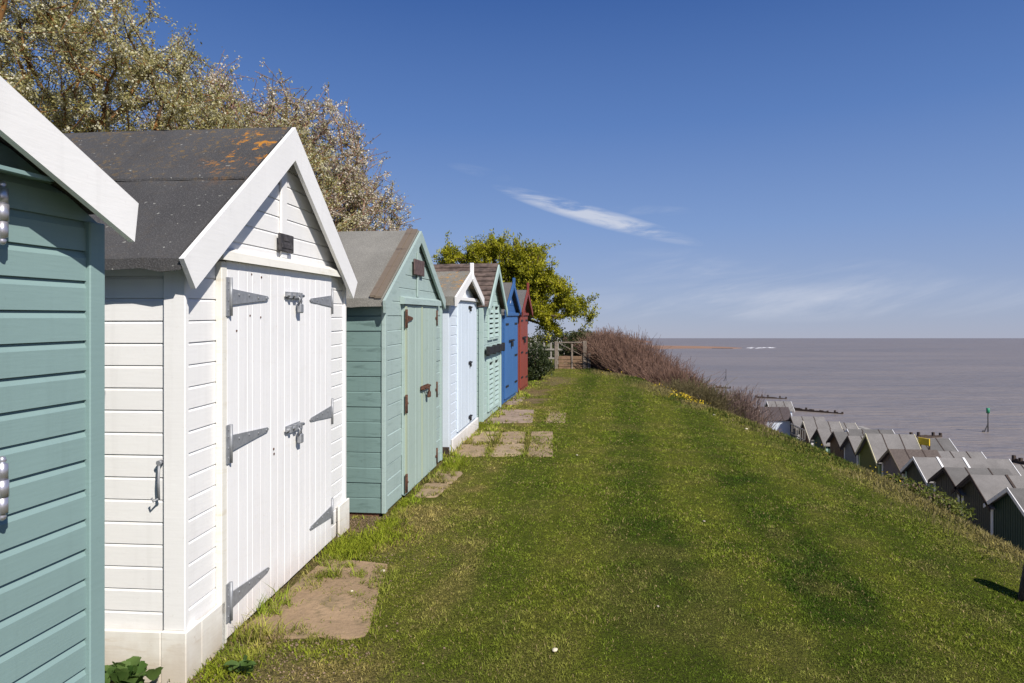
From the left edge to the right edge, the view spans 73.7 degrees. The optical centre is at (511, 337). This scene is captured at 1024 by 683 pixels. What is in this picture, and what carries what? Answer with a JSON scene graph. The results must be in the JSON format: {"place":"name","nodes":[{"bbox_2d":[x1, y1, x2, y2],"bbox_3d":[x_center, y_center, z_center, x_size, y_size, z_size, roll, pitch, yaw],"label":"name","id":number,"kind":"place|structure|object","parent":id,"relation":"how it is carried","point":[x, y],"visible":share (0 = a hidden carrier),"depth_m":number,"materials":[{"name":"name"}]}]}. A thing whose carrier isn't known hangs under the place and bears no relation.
{"place":"outdoors","nodes":[
{"label":"outdoors","id":0,"kind":"place"},
{"bbox_2d":[0,0,1023,337],"label":"sky","id":1,"kind":"structure","parent":0,"point":[700,168],"materials":[{"name":"blue"}]},
{"bbox_2d":[110,342,1023,682],"bbox_3d":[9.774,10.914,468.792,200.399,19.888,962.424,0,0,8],"label":"ground","id":2,"kind":"structure","parent":0,"point":[624,646],"depth_m":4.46,"materials":[{"name":"green plant"}]},
{"bbox_2d":[0,76,138,682],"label":"beach hut","id":3,"kind":"object","parent":2,"relation":"on","point":[58,187],"visible":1,"depth_m":2.32,"materials":[{"name":"teal paint"}]},
{"bbox_2d":[0,180,8,520],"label":"hinges","id":4,"kind":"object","parent":3,"relation":"in","point":[4,192],"depth_m":2.10,"materials":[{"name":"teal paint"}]},
{"bbox_2d":[105,656,163,682],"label":"weed","id":5,"kind":"object","parent":2,"relation":"on","point":[132,669],"visible":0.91,"depth_m":3.06,"materials":[{"name":"green plant"}]},
{"bbox_2d":[0,0,368,231],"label":"tree","id":6,"kind":"object","parent":2,"relation":"on","point":[51,23],"visible":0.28,"depth_m":9.00,"materials":[{"name":"green plant"}]},
{"bbox_2d":[63,126,356,682],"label":"beach hut","id":7,"kind":"object","parent":2,"relation":"on","point":[230,278],"visible":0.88,"depth_m":3.56,"materials":[{"name":"white paint"}]},
{"bbox_2d":[225,261,304,637],"bbox_3d":[-1.423,0.563,4.004,0.073,1.985,0.982,0,0,5],"label":"door","id":8,"kind":"structure","parent":7,"relation":"in","point":[259,428],"depth_m":3.88,"materials":[{"name":"white paint"}]},
{"bbox_2d":[291,270,332,576],"bbox_3d":[-1.374,0.534,4.713,0.044,1.983,0.752,0,0,5],"label":"door","id":9,"kind":"structure","parent":7,"relation":"in","point":[311,400],"depth_m":4.68,"materials":[{"name":"white paint"}]},
{"bbox_2d":[223,654,255,674],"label":"weed","id":10,"kind":"object","parent":2,"relation":"on","point":[243,664],"visible":0.99,"depth_m":3.22,"materials":[{"name":"green plant"}]},
{"bbox_2d":[120,49,420,231],"bbox_3d":[-4.312,-1.895,12.935,5.460,6.490,3.654,0,0,-25],"label":"tree","id":11,"kind":"object","parent":2,"relation":"on","point":[353,175],"visible":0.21,"depth_m":12.54,"materials":[{"name":"green plant"}]},
{"bbox_2d":[238,559,386,639],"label":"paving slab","id":12,"kind":"structure","parent":2,"relation":"on","point":[346,623],"depth_m":3.96,"materials":[{"name":"stone"}]},
{"bbox_2d":[191,517,446,682],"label":"grass","id":13,"kind":"structure","parent":2,"relation":"on","point":[297,644],"depth_m":3.47,"materials":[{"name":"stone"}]},
{"bbox_2d":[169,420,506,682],"bbox_3d":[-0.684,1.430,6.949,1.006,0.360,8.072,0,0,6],"label":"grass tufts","id":14,"kind":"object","parent":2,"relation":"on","point":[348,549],"visible":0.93,"depth_m":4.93,"materials":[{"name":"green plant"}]},
{"bbox_2d":[338,228,445,515],"bbox_3d":[-2.068,0.257,6.903,2.410,2.734,2.300,0,0,7],"label":"beach hut","id":15,"kind":"object","parent":2,"relation":"on","point":[395,306],"visible":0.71,"depth_m":6.14,"materials":[{"name":"green paint"}]},
{"bbox_2d":[404,305,420,494],"bbox_3d":[-0.949,0.562,6.570,0.050,1.770,0.622,0,0,7],"label":"door","id":16,"kind":"structure","parent":15,"relation":"in","point":[412,314],"depth_m":6.55,"materials":[{"name":"green paint"}]},
{"bbox_2d":[421,306,437,479],"bbox_3d":[-0.861,0.542,7.166,0.078,1.772,0.754,0,0,7],"label":"door","id":17,"kind":"structure","parent":15,"relation":"in","point":[429,315],"depth_m":7.17,"materials":[{"name":"green paint"}]},
{"bbox_2d":[414,483,448,497],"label":"paving slab","id":18,"kind":"structure","parent":2,"relation":"on","point":[429,491],"depth_m":6.59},
{"bbox_2d":[429,471,462,483],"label":"paving slab","id":19,"kind":"structure","parent":2,"relation":"on","point":[449,476],"depth_m":7.09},
{"bbox_2d":[436,263,483,454],"bbox_3d":[-1.670,0.233,9.282,2.325,2.484,2.020,0,0,7],"label":"beach hut","id":20,"kind":"object","parent":2,"relation":"on","point":[463,295],"visible":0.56,"depth_m":8.83,"materials":[{"name":"paint"}]},
{"bbox_2d":[459,301,468,430],"bbox_3d":[-0.651,0.349,9.115,0.025,1.703,0.665,0,0,7],"label":"door","id":21,"kind":"structure","parent":20,"relation":"in","point":[463,305],"depth_m":9.08,"materials":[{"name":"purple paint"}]},
{"bbox_2d":[469,302,475,421],"bbox_3d":[-0.559,0.327,9.725,0.050,1.701,0.630,0,0,7],"label":"door","id":22,"kind":"structure","parent":20,"relation":"in","point":[472,305],"depth_m":9.72,"materials":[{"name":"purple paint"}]},
{"bbox_2d":[449,444,487,456],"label":"paving slab","id":23,"kind":"structure","parent":2,"relation":"on","point":[473,452],"depth_m":8.48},
{"bbox_2d":[433,263,507,421],"bbox_3d":[-1.598,0.023,11.824,2.808,2.601,1.870,0,0,8],"label":"beach hut","id":24,"kind":"object","parent":2,"relation":"on","point":[490,345],"visible":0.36,"depth_m":11.36,"materials":[{"name":"green paint"}]},
{"bbox_2d":[463,431,496,443],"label":"paving slab","id":25,"kind":"structure","parent":2,"relation":"on","point":[481,437],"depth_m":9.36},
{"bbox_2d":[489,444,523,456],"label":"paving slab","id":26,"kind":"structure","parent":2,"relation":"on","point":[506,450],"depth_m":8.47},
{"bbox_2d":[483,409,533,423],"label":"paving slab","id":27,"kind":"structure","parent":2,"relation":"on","point":[513,417],"depth_m":11.16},
{"bbox_2d":[501,278,520,404],"bbox_3d":[-1.117,0.024,13.818,2.390,2.450,1.780,0,0,10],"label":"beach hut","id":28,"kind":"object","parent":2,"relation":"on","point":[509,358],"visible":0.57,"depth_m":13.54,"materials":[{"name":"blue paint"}]},
{"bbox_2d":[504,316,510,398],"bbox_3d":[-0.081,0.367,13.344,0.033,1.607,0.622,0,0,10],"label":"door","id":29,"kind":"structure","parent":28,"relation":"in","point":[507,321],"depth_m":13.25,"materials":[{"name":"blue paint"}]},
{"bbox_2d":[511,316,516,394],"bbox_3d":[0.038,0.343,14.011,0.033,1.610,0.722,0,0,10],"label":"door","id":30,"kind":"structure","parent":28,"relation":"in","point":[513,318],"depth_m":14.03,"materials":[{"name":"blue paint"}]},
{"bbox_2d":[496,431,525,443],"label":"paving slab","id":31,"kind":"structure","parent":2,"relation":"on","point":[510,436],"depth_m":9.35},
{"bbox_2d":[505,394,525,404],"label":"paving slab","id":32,"kind":"structure","parent":2,"relation":"on","point":[514,402],"depth_m":13.19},
{"bbox_2d":[432,228,601,342],"bbox_3d":[0.239,-1.323,23.486,5.347,4.850,3.453,0,0,27],"label":"tree","id":33,"kind":"object","parent":2,"relation":"on","point":[523,266],"visible":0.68,"depth_m":22.99,"materials":[{"name":"green plant"}]},
{"bbox_2d":[517,283,532,390],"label":"beach hut","id":34,"kind":"object","parent":2,"relation":"on","point":[525,303],"visible":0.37,"depth_m":15.27,"materials":[{"name":"red paint"}]},
{"bbox_2d":[520,316,523,388],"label":"door","id":35,"kind":"structure","parent":34,"relation":"in","point":[521,318],"depth_m":15.00,"materials":[{"name":"red paint"}]},
{"bbox_2d":[524,316,527,385],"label":"door","id":36,"kind":"structure","parent":34,"relation":"in","point":[525,317],"depth_m":15.62,"materials":[{"name":"red paint"}]},
{"bbox_2d":[528,431,552,456],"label":"paving slab","id":37,"kind":"structure","parent":2,"relation":"on","point":[548,434],"depth_m":8.83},
{"bbox_2d":[528,340,554,380],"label":"bush","id":38,"kind":"object","parent":2,"relation":"on","point":[536,369],"visible":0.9,"depth_m":17.45,"materials":[{"name":"green plant"}]},
{"bbox_2d":[528,342,560,356],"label":"hedge","id":39,"kind":"object","parent":2,"relation":"on","point":[547,347],"depth_m":60.28,"materials":[{"name":"green plant"}]},
{"bbox_2d":[528,343,564,361],"bbox_3d":[0.648,0.615,27.208,4.200,0.850,0.070,0,0,8],"label":"picket fence","id":40,"kind":"object","parent":2,"relation":"on","point":[550,357],"visible":0.09,"depth_m":27.08,"materials":[{"name":"grey wood"}]},
{"bbox_2d":[546,412,565,422],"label":"paving slab","id":41,"kind":"structure","parent":2,"relation":"on","point":[555,416],"depth_m":11.04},
{"bbox_2d":[552,346,563,355],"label":"hedge","id":42,"kind":"object","parent":2,"relation":"on","point":[560,353],"visible":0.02,"depth_m":68.24,"materials":[{"name":"green plant"}]},
{"bbox_2d":[528,331,594,346],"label":"hedge","id":43,"kind":"object","parent":2,"relation":"on","point":[539,339],"visible":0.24,"depth_m":229.75,"materials":[{"name":"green plant"}]},
{"bbox_2d":[554,341,590,368],"bbox_3d":[1.912,0.631,21.550,1.140,1.080,0.120,0,0,8],"label":"wooden barrier","id":44,"kind":"object","parent":2,"relation":"on","point":[568,364],"visible":0.73,"depth_m":21.51,"materials":[{"name":"brown wood"}]},
{"bbox_2d":[561,328,593,364],"bbox_3d":[2.386,0.354,23.270,1.598,1.458,1.736,0,0,-22],"label":"bush","id":45,"kind":"object","parent":2,"relation":"on","point":[575,335],"visible":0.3,"depth_m":23.01,"materials":[{"name":"green plant"}]},
{"bbox_2d":[564,323,681,370],"bbox_3d":[3.805,1.205,22.257,3.990,3.410,4.139,0,0,-16],"label":"shrub","id":46,"kind":"object","parent":2,"relation":"on","point":[600,336],"visible":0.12,"depth_m":21.86,"materials":[{"name":"brown plant"}]},
{"bbox_2d":[581,328,694,376],"bbox_3d":[4.406,1.640,21.245,4.582,3.870,4.849,0,0,8],"label":"shrub","id":47,"kind":"object","parent":2,"relation":"on","point":[607,358],"visible":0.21,"depth_m":20.66,"materials":[{"name":"brown plant"}]},
{"bbox_2d":[602,350,720,391],"bbox_3d":[4.715,2.155,19.991,4.400,3.668,4.506,0,0,8],"label":"shrub","id":48,"kind":"object","parent":2,"relation":"on","point":[646,362],"visible":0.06,"depth_m":19.49,"materials":[{"name":"brown plant"}]},
{"bbox_2d":[629,362,729,398],"bbox_3d":[4.882,2.196,18.584,3.956,3.102,3.621,0,0,8],"label":"shrub","id":49,"kind":"object","parent":2,"relation":"on","point":[659,375],"visible":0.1,"depth_m":18.08,"materials":[{"name":"plant"}]},
{"bbox_2d":[649,374,768,426],"bbox_3d":[5.007,2.168,17.286,3.502,2.601,3.268,0,0,40],"label":"shrub","id":50,"kind":"object","parent":2,"relation":"on","point":[708,398],"visible":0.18,"depth_m":16.67,"materials":[{"name":"plant"}]},
{"bbox_2d":[698,382,785,430],"bbox_3d":[5.857,2.603,17.316,2.767,3.051,2.936,0,0,8],"label":"shrub","id":51,"kind":"object","parent":2,"relation":"on","point":[747,404],"visible":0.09,"depth_m":16.87,"materials":[{"name":"plant"}]},
{"bbox_2d":[595,369,900,481],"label":"wildflowers","id":52,"kind":"object","parent":2,"relation":"on","point":[703,403],"visible":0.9,"depth_m":13.90,"materials":[{"name":"plant"}]},
{"bbox_2d":[572,367,1023,578],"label":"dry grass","id":53,"kind":"structure","parent":2,"relation":"on","point":[813,449],"depth_m":8.45,"materials":[{"name":"green plant"}]},
{"bbox_2d":[879,473,915,485],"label":"bush","id":54,"kind":"object","parent":2,"relation":"on","point":[901,478],"visible":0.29,"depth_m":8.44,"materials":[{"name":"green plant"}]},
{"bbox_2d":[893,477,943,499],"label":"bush","id":55,"kind":"object","parent":2,"relation":"on","point":[912,487],"visible":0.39,"depth_m":8.00,"materials":[{"name":"green plant"}]},
{"bbox_2d":[915,487,969,509],"bbox_3d":[4.715,1.832,7.645,0.647,0.280,0.588,0,0,-25],"label":"bush","id":56,"kind":"object","parent":2,"relation":"on","point":[933,496],"visible":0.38,"depth_m":7.63,"materials":[{"name":"green plant"}]},
{"bbox_2d":[932,497,977,521],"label":"bush","id":57,"kind":"object","parent":2,"relation":"on","point":[954,507],"visible":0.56,"depth_m":7.29,"materials":[{"name":"green plant"}]},
{"bbox_2d":[1018,564,1023,601],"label":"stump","id":58,"kind":"object","parent":2,"relation":"on","point":[1021,593],"visible":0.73,"depth_m":4.59,"materials":[{"name":"brown wood"}]},
{"bbox_2d":[644,345,736,348],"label":"sand spit","id":59,"kind":"structure","parent":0,"point":[675,347],"depth_m":801.67,"materials":[{"name":"brown sand"}]},
{"bbox_2d":[552,338,1023,464],"bbox_3d":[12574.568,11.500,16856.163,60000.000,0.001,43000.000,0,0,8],"label":"sea","id":60,"kind":"structure","parent":0,"point":[952,389],"depth_m":189.27,"materials":[{"name":"grey liquid"}]},
{"bbox_2d":[755,394,786,398],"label":"groyne","id":61,"kind":"object","parent":60,"relation":"in","point":[771,397],"visible":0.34,"depth_m":129.73,"materials":[{"name":"brown wood"}]},
{"bbox_2d":[793,406,843,413],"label":"groyne","id":62,"kind":"object","parent":60,"relation":"in","point":[810,410],"visible":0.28,"depth_m":106.14,"materials":[{"name":"brown wood"}]},
{"bbox_2d":[909,432,941,437],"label":"groyne","id":63,"kind":"object","parent":60,"relation":"in","point":[932,435],"visible":0.3,"depth_m":78.38,"materials":[{"name":"brown wood"}]},
{"bbox_2d":[982,408,989,431],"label":"sea beacon","id":64,"kind":"object","parent":60,"relation":"in","point":[987,412],"visible":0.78,"depth_m":83.50,"materials":[{"name":"metal"}]},
{"bbox_2d":[1011,455,1023,464],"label":"groyne","id":65,"kind":"object","parent":60,"relation":"in","point":[1014,459],"visible":0.4,"depth_m":62.75,"materials":[{"name":"brown wood"}]},
{"label":"promenade","id":66,"kind":"structure","parent":0,"visible":0},
{"bbox_2d":[756,407,790,435],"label":"beach hut","id":67,"kind":"object","parent":66,"relation":"on","point":[784,425],"visible":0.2,"depth_m":48.81,"materials":[{"name":"grey wood"}]},
{"bbox_2d":[764,401,794,415],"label":"beach hut","id":68,"kind":"object","parent":66,"relation":"on","point":[788,404],"visible":0.41,"depth_m":57.49,"materials":[{"name":"grey wood"}]},
{"bbox_2d":[790,423,804,441],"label":"railing","id":69,"kind":"object","parent":66,"relation":"on","point":[796,427],"visible":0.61,"depth_m":44.37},
{"bbox_2d":[789,416,825,440],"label":"beach hut","id":70,"kind":"object","parent":66,"relation":"on","point":[797,420],"visible":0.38,"depth_m":47.64,"materials":[{"name":"grey wood"}]},
{"bbox_2d":[797,421,841,445],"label":"beach hut","id":71,"kind":"object","parent":66,"relation":"on","point":[810,427],"visible":0.44,"depth_m":44.42,"materials":[{"name":"grey wood"}]},
{"bbox_2d":[810,429,845,452],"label":"beach hut","id":72,"kind":"object","parent":66,"relation":"on","point":[819,437],"visible":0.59,"depth_m":41.52,"materials":[{"name":"grey wood"}]},
{"bbox_2d":[840,422,857,428],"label":"beach hut","id":73,"kind":"object","parent":66,"relation":"on","point":[848,425],"visible":0.12,"depth_m":44.94,"materials":[{"name":"grey fabric"}]},
{"bbox_2d":[826,431,875,458],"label":"beach hut","id":74,"kind":"object","parent":66,"relation":"on","point":[835,440],"visible":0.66,"depth_m":38.50,"materials":[{"name":"wood"}]},
{"bbox_2d":[840,435,863,464],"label":"beach hut","id":75,"kind":"object","parent":66,"relation":"on","point":[850,445],"visible":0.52,"depth_m":36.23,"materials":[{"name":"grey wood"}]},
{"bbox_2d":[844,429,894,433],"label":"beach hut","id":76,"kind":"object","parent":66,"relation":"on","point":[877,431],"visible":0.17,"depth_m":40.70,"materials":[{"name":"grey wood"}]},
{"bbox_2d":[855,433,920,474],"bbox_3d":[18.621,6.018,33.657,2.277,2.605,2.980,0,0,8],"label":"beach hut","id":77,"kind":"object","parent":66,"relation":"on","point":[871,450],"visible":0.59,"depth_m":33.36,"materials":[{"name":"grey fabric"}]},
{"bbox_2d":[877,448,941,486],"bbox_3d":[18.096,6.168,30.854,2.050,2.305,2.680,0,0,8],"label":"beach hut","id":78,"kind":"object","parent":66,"relation":"on","point":[894,461],"visible":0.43,"depth_m":30.67,"materials":[{"name":"grey wood"}]},
{"bbox_2d":[918,437,929,449],"bbox_3d":[20.302,6.120,33.610,0.130,2.400,0.640,0,0,-17],"label":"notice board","id":79,"kind":"object","parent":66,"relation":"on","point":[923,441],"visible":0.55,"depth_m":33.54,"materials":[{"name":"yellow wood"}]},
{"bbox_2d":[917,438,958,451],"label":"beach hut","id":80,"kind":"object","parent":66,"relation":"on","point":[942,444],"visible":0.21,"depth_m":35.80,"materials":[{"name":"grey fabric"}]},
{"bbox_2d":[900,457,1020,498],"bbox_3d":[18.531,6.125,28.213,3.677,2.390,2.580,0,0,8],"label":"beach hut","id":81,"kind":"object","parent":66,"relation":"on","point":[922,469],"visible":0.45,"depth_m":27.97,"materials":[{"name":"grey wood"}]},
{"bbox_2d":[938,451,986,458],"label":"beach hut","id":82,"kind":"object","parent":66,"relation":"on","point":[955,454],"visible":0.12,"depth_m":31.85,"materials":[{"name":"grey fabric"}]},
{"bbox_2d":[928,467,1012,515],"bbox_3d":[17.441,6.098,25.694,2.250,2.445,2.580,0,0,8],"label":"beach hut","id":83,"kind":"object","parent":66,"relation":"on","point":[947,479],"visible":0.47,"depth_m":25.57,"materials":[{"name":"grey wood"}]},
{"bbox_2d":[951,474,1023,534],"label":"beach hut","id":84,"kind":"object","parent":66,"relation":"on","point":[979,490],"visible":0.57,"depth_m":23.62,"materials":[{"name":"grey wood"}]},
{"bbox_2d":[983,487,1023,550],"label":"beach hut","id":85,"kind":"object","parent":66,"relation":"on","point":[1008,514],"visible":0.69,"depth_m":21.82,"materials":[{"name":"black wood"}]},
{"bbox_2d":[1014,464,1023,475],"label":"beach hut","id":86,"kind":"object","parent":66,"relation":"on","point":[1020,468],"visible":0.04,"depth_m":28.13,"materials":[{"name":"grey fabric"}]}
]}

